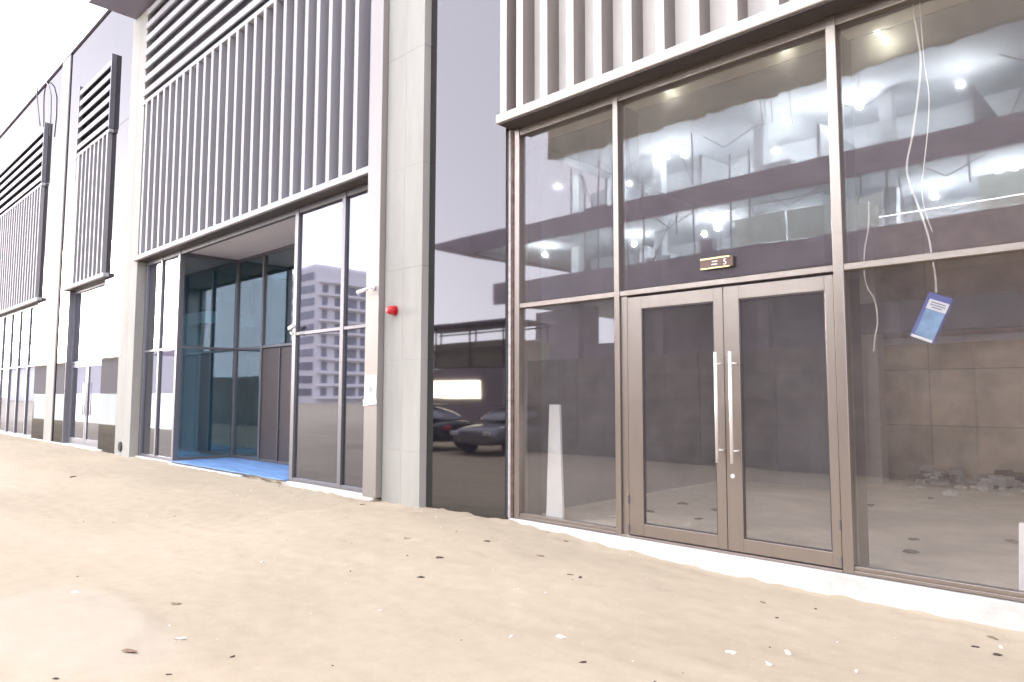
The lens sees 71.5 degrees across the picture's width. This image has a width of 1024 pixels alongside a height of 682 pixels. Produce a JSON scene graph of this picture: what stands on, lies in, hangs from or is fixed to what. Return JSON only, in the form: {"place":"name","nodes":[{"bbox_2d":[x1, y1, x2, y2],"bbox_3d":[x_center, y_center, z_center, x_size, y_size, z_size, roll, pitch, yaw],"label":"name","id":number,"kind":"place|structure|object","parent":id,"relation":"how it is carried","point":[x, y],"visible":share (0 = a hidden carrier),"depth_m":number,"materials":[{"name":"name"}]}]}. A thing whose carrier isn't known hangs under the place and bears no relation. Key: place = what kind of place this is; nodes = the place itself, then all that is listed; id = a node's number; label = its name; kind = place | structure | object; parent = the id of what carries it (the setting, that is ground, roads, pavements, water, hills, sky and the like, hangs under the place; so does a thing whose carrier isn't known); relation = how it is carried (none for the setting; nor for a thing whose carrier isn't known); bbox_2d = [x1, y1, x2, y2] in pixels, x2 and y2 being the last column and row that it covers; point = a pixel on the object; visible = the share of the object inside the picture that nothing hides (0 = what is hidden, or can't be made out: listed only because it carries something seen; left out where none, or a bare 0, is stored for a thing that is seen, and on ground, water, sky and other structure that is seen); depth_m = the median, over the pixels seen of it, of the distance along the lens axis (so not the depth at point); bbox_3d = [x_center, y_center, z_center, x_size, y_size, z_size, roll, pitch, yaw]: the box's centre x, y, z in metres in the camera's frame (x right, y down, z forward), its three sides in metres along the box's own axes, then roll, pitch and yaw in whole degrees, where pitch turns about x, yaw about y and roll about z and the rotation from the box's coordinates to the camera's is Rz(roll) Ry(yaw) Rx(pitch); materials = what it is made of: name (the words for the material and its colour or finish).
{"place":"outdoors","nodes":[
{"label":"outdoors","id":0,"kind":"place"},
{"bbox_2d":[0,434,1023,681],"bbox_3d":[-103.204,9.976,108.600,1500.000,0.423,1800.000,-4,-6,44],"label":"sand ground","id":1,"kind":"structure","parent":0,"point":[302,602],"depth_m":5.83,"materials":[{"name":"beige sand"}]},
{"bbox_2d":[121,648,136,651],"bbox_3d":[-2.541,2.052,4.710,0.136,0.019,0.059,-1,-5,8],"label":"brown scrap","id":2,"kind":"object","parent":1,"relation":"on","point":[127,650],"visible":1,"depth_m":4.70,"materials":[{"name":"beige"}]},
{"bbox_2d":[174,637,186,639],"bbox_3d":[-2.314,2.082,4.967,0.084,0.026,0.033,2,-5,-27],"label":"white stone","id":3,"kind":"object","parent":1,"relation":"on","point":[180,638],"visible":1,"depth_m":4.96,"materials":[{"name":"white stone"}]},
{"bbox_2d":[42,486,838,681],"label":"pebbles","id":4,"kind":"object","parent":1,"relation":"on","point":[492,569],"visible":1,"depth_m":6.11,"materials":[{"name":"white stone"}]},
{"bbox_2d":[0,0,1023,631],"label":"shop building","id":5,"kind":"structure","parent":1,"relation":"on","point":[522,214],"depth_m":10.86,"materials":[{"name":"paint"}]},
{"bbox_2d":[36,81,51,135],"bbox_3d":[-17.338,-8.570,26.335,2.185,2.519,0.100,-4,-6,44],"label":"parapet cable","id":6,"kind":"object","parent":5,"relation":"attached to","point":[50,105],"visible":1,"depth_m":25.97,"materials":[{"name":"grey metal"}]},
{"bbox_2d":[68,362,101,444],"bbox_3d":[-12.857,1.866,21.447,3.410,2.415,0.138,-4,-6,44],"label":"door","id":7,"kind":"structure","parent":5,"relation":"in","point":[85,377],"depth_m":21.46,"materials":[{"name":"grey metal"}]},
{"bbox_2d":[171,457,288,479],"bbox_3d":[-5.450,2.648,14.961,5.306,0.012,1.521,-4,-6,44],"label":"floor sheet","id":8,"kind":"object","parent":5,"relation":"on","point":[270,470],"visible":0.78,"depth_m":15.05,"materials":[{"name":"blue plastic"}]},
{"bbox_2d":[260,346,291,462],"bbox_3d":[-5.223,1.435,15.998,1.740,2.590,0.080,-4,-6,44],"label":"door","id":9,"kind":"structure","parent":5,"relation":"in","point":[276,362],"depth_m":16.09,"materials":[{"name":"grey metal"}]},
{"bbox_2d":[288,324,294,334],"bbox_3d":[-3.944,-0.199,12.790,0.169,0.188,0.117,-4,-6,44],"label":"security camera","id":10,"kind":"object","parent":5,"relation":"attached to","point":[291,327],"visible":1,"depth_m":12.75,"materials":[{"name":"white plastic"}]},
{"bbox_2d":[356,286,374,294],"bbox_3d":[-2.199,-0.767,10.692,0.311,0.127,0.083,-1,-5,18],"label":"security camera","id":11,"kind":"object","parent":5,"relation":"attached to","point":[363,290],"visible":1,"depth_m":10.67,"materials":[{"name":"white plastic"}]},
{"bbox_2d":[363,375,376,405],"bbox_3d":[-2.115,0.737,10.587,0.349,0.466,0.010,-4,-6,44],"label":"paper notice","id":12,"kind":"object","parent":5,"relation":"attached to","point":[370,390],"visible":1,"depth_m":10.58,"materials":[{"name":"white paper"}]},
{"bbox_2d":[386,305,397,315],"bbox_3d":[-1.765,-0.450,10.397,0.150,0.150,0.136,-4,-6,44],"label":"alarm sounder","id":13,"kind":"object","parent":5,"relation":"attached to","point":[392,310],"visible":1,"depth_m":10.36,"materials":[{"name":"red plastic"}]},
{"bbox_2d":[546,405,564,518],"bbox_3d":[0.521,1.492,8.807,0.443,1.400,0.206,-51,-51,84],"label":"leaning board","id":14,"kind":"object","parent":5,"relation":"on","point":[555,497],"visible":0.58,"depth_m":8.79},
{"bbox_2d":[627,287,727,549],"bbox_3d":[1.649,0.769,7.334,1.150,2.560,0.154,-4,-6,44],"label":"door","id":15,"kind":"structure","parent":5,"relation":"in","point":[636,306],"depth_m":7.47,"materials":[{"name":"beige metal"}]},
{"bbox_2d":[700,255,733,269],"bbox_3d":[2.054,-0.783,7.127,0.351,0.112,0.046,-4,-6,44],"label":"number plate","id":16,"kind":"object","parent":5,"relation":"attached to","point":[717,262],"visible":1,"depth_m":7.10,"materials":[{"name":"brown metal"}]},
{"bbox_2d":[723,275,842,568],"bbox_3d":[2.449,0.711,6.561,1.062,2.560,0.154,-4,-6,44],"label":"door","id":17,"kind":"structure","parent":5,"relation":"in","point":[738,541],"depth_m":6.71,"materials":[{"name":"beige metal"}]},
{"bbox_2d":[863,201,877,351],"bbox_3d":[3.186,-0.577,6.325,0.108,1.351,0.023,-4,-6,44],"label":"hanging cable","id":18,"kind":"object","parent":5,"relation":"hanging from","point":[865,278],"visible":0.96,"depth_m":6.34,"materials":[{"name":"plastic"}]},
{"bbox_2d":[908,485,928,488],"bbox_3d":[6.710,2.439,11.775,0.297,0.096,0.210,2,-5,-20],"label":"floor rubbish","id":19,"kind":"object","parent":5,"relation":"on","point":[917,487],"visible":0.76,"depth_m":11.73,"materials":[{"name":"white stone"}]},
{"bbox_2d":[906,4,936,292],"bbox_3d":[3.488,-1.681,6.113,0.199,2.580,0.016,-4,-6,44],"label":"hanging cable","id":20,"kind":"object","parent":5,"relation":"hanging from","point":[909,149],"visible":0.96,"depth_m":6.13,"materials":[{"name":"white plastic"}]},
{"bbox_2d":[910,292,953,343],"bbox_3d":[3.519,-0.194,5.960,0.331,0.438,0.069,-4,-6,44],"label":"hanging pack","id":21,"kind":"object","parent":20,"relation":"hanging from","point":[932,317],"visible":1,"depth_m":5.93,"materials":[{"name":"blue paper"}]},
{"bbox_2d":[919,2,932,231],"bbox_3d":[3.558,-1.944,6.136,0.095,2.051,0.010,-4,-6,44],"label":"hanging cable","id":22,"kind":"object","parent":5,"relation":"hanging from","point":[928,117],"visible":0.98,"depth_m":6.11,"materials":[{"name":"white plastic"}]},
{"bbox_2d":[940,489,958,495],"bbox_3d":[6.776,2.375,11.022,0.243,0.162,0.456,-4,-6,42],"label":"floor rubbish","id":23,"kind":"object","parent":5,"relation":"on","point":[950,492],"visible":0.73,"depth_m":10.95,"materials":[{"name":"white stone"}]},
{"bbox_2d":[909,465,1023,497],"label":"rubble","id":24,"kind":"object","parent":5,"relation":"on","point":[1007,480],"visible":0.98,"depth_m":11.71,"materials":[{"name":"white stone"}]},
{"bbox_2d":[997,490,1012,495],"bbox_3d":[7.623,2.379,11.006,0.229,0.130,0.423,-4,-6,44],"label":"floor rubbish","id":25,"kind":"object","parent":5,"relation":"on","point":[1005,493],"visible":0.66,"depth_m":10.94,"materials":[{"name":"white stone"}]},
{"bbox_2d":[1004,539,1018,543],"bbox_3d":[5.216,2.093,7.407,0.147,0.037,0.195,-3,-5,33],"label":"floor rubbish","id":26,"kind":"object","parent":5,"relation":"on","point":[1013,541],"visible":0.89,"depth_m":7.39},
{"bbox_2d":[1019,522,1023,590],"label":"leaning board","id":27,"kind":"object","parent":5,"relation":"on","point":[1021,555],"visible":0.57,"depth_m":5.49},
{"bbox_2d":[725,650,736,653],"bbox_3d":[1.458,2.076,4.740,0.082,0.029,0.028,-2,-5,28],"label":"white stone","id":28,"kind":"object","parent":1,"relation":"on","point":[730,651],"visible":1,"depth_m":4.73,"materials":[{"name":"white stone"}]},
{"bbox_2d":[0,0,1023,216],"label":"sky","id":29,"kind":"structure","parent":0,"point":[36,36],"materials":[{"name":"white"}]},
{"bbox_2d":[902,549,920,553],"bbox_3d":[3.882,2.050,6.900,0.179,0.048,0.117,0,-4,-2],"label":"floor rubbish","id":30,"kind":"object","parent":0,"point":[907,551],"visible":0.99,"depth_m":6.89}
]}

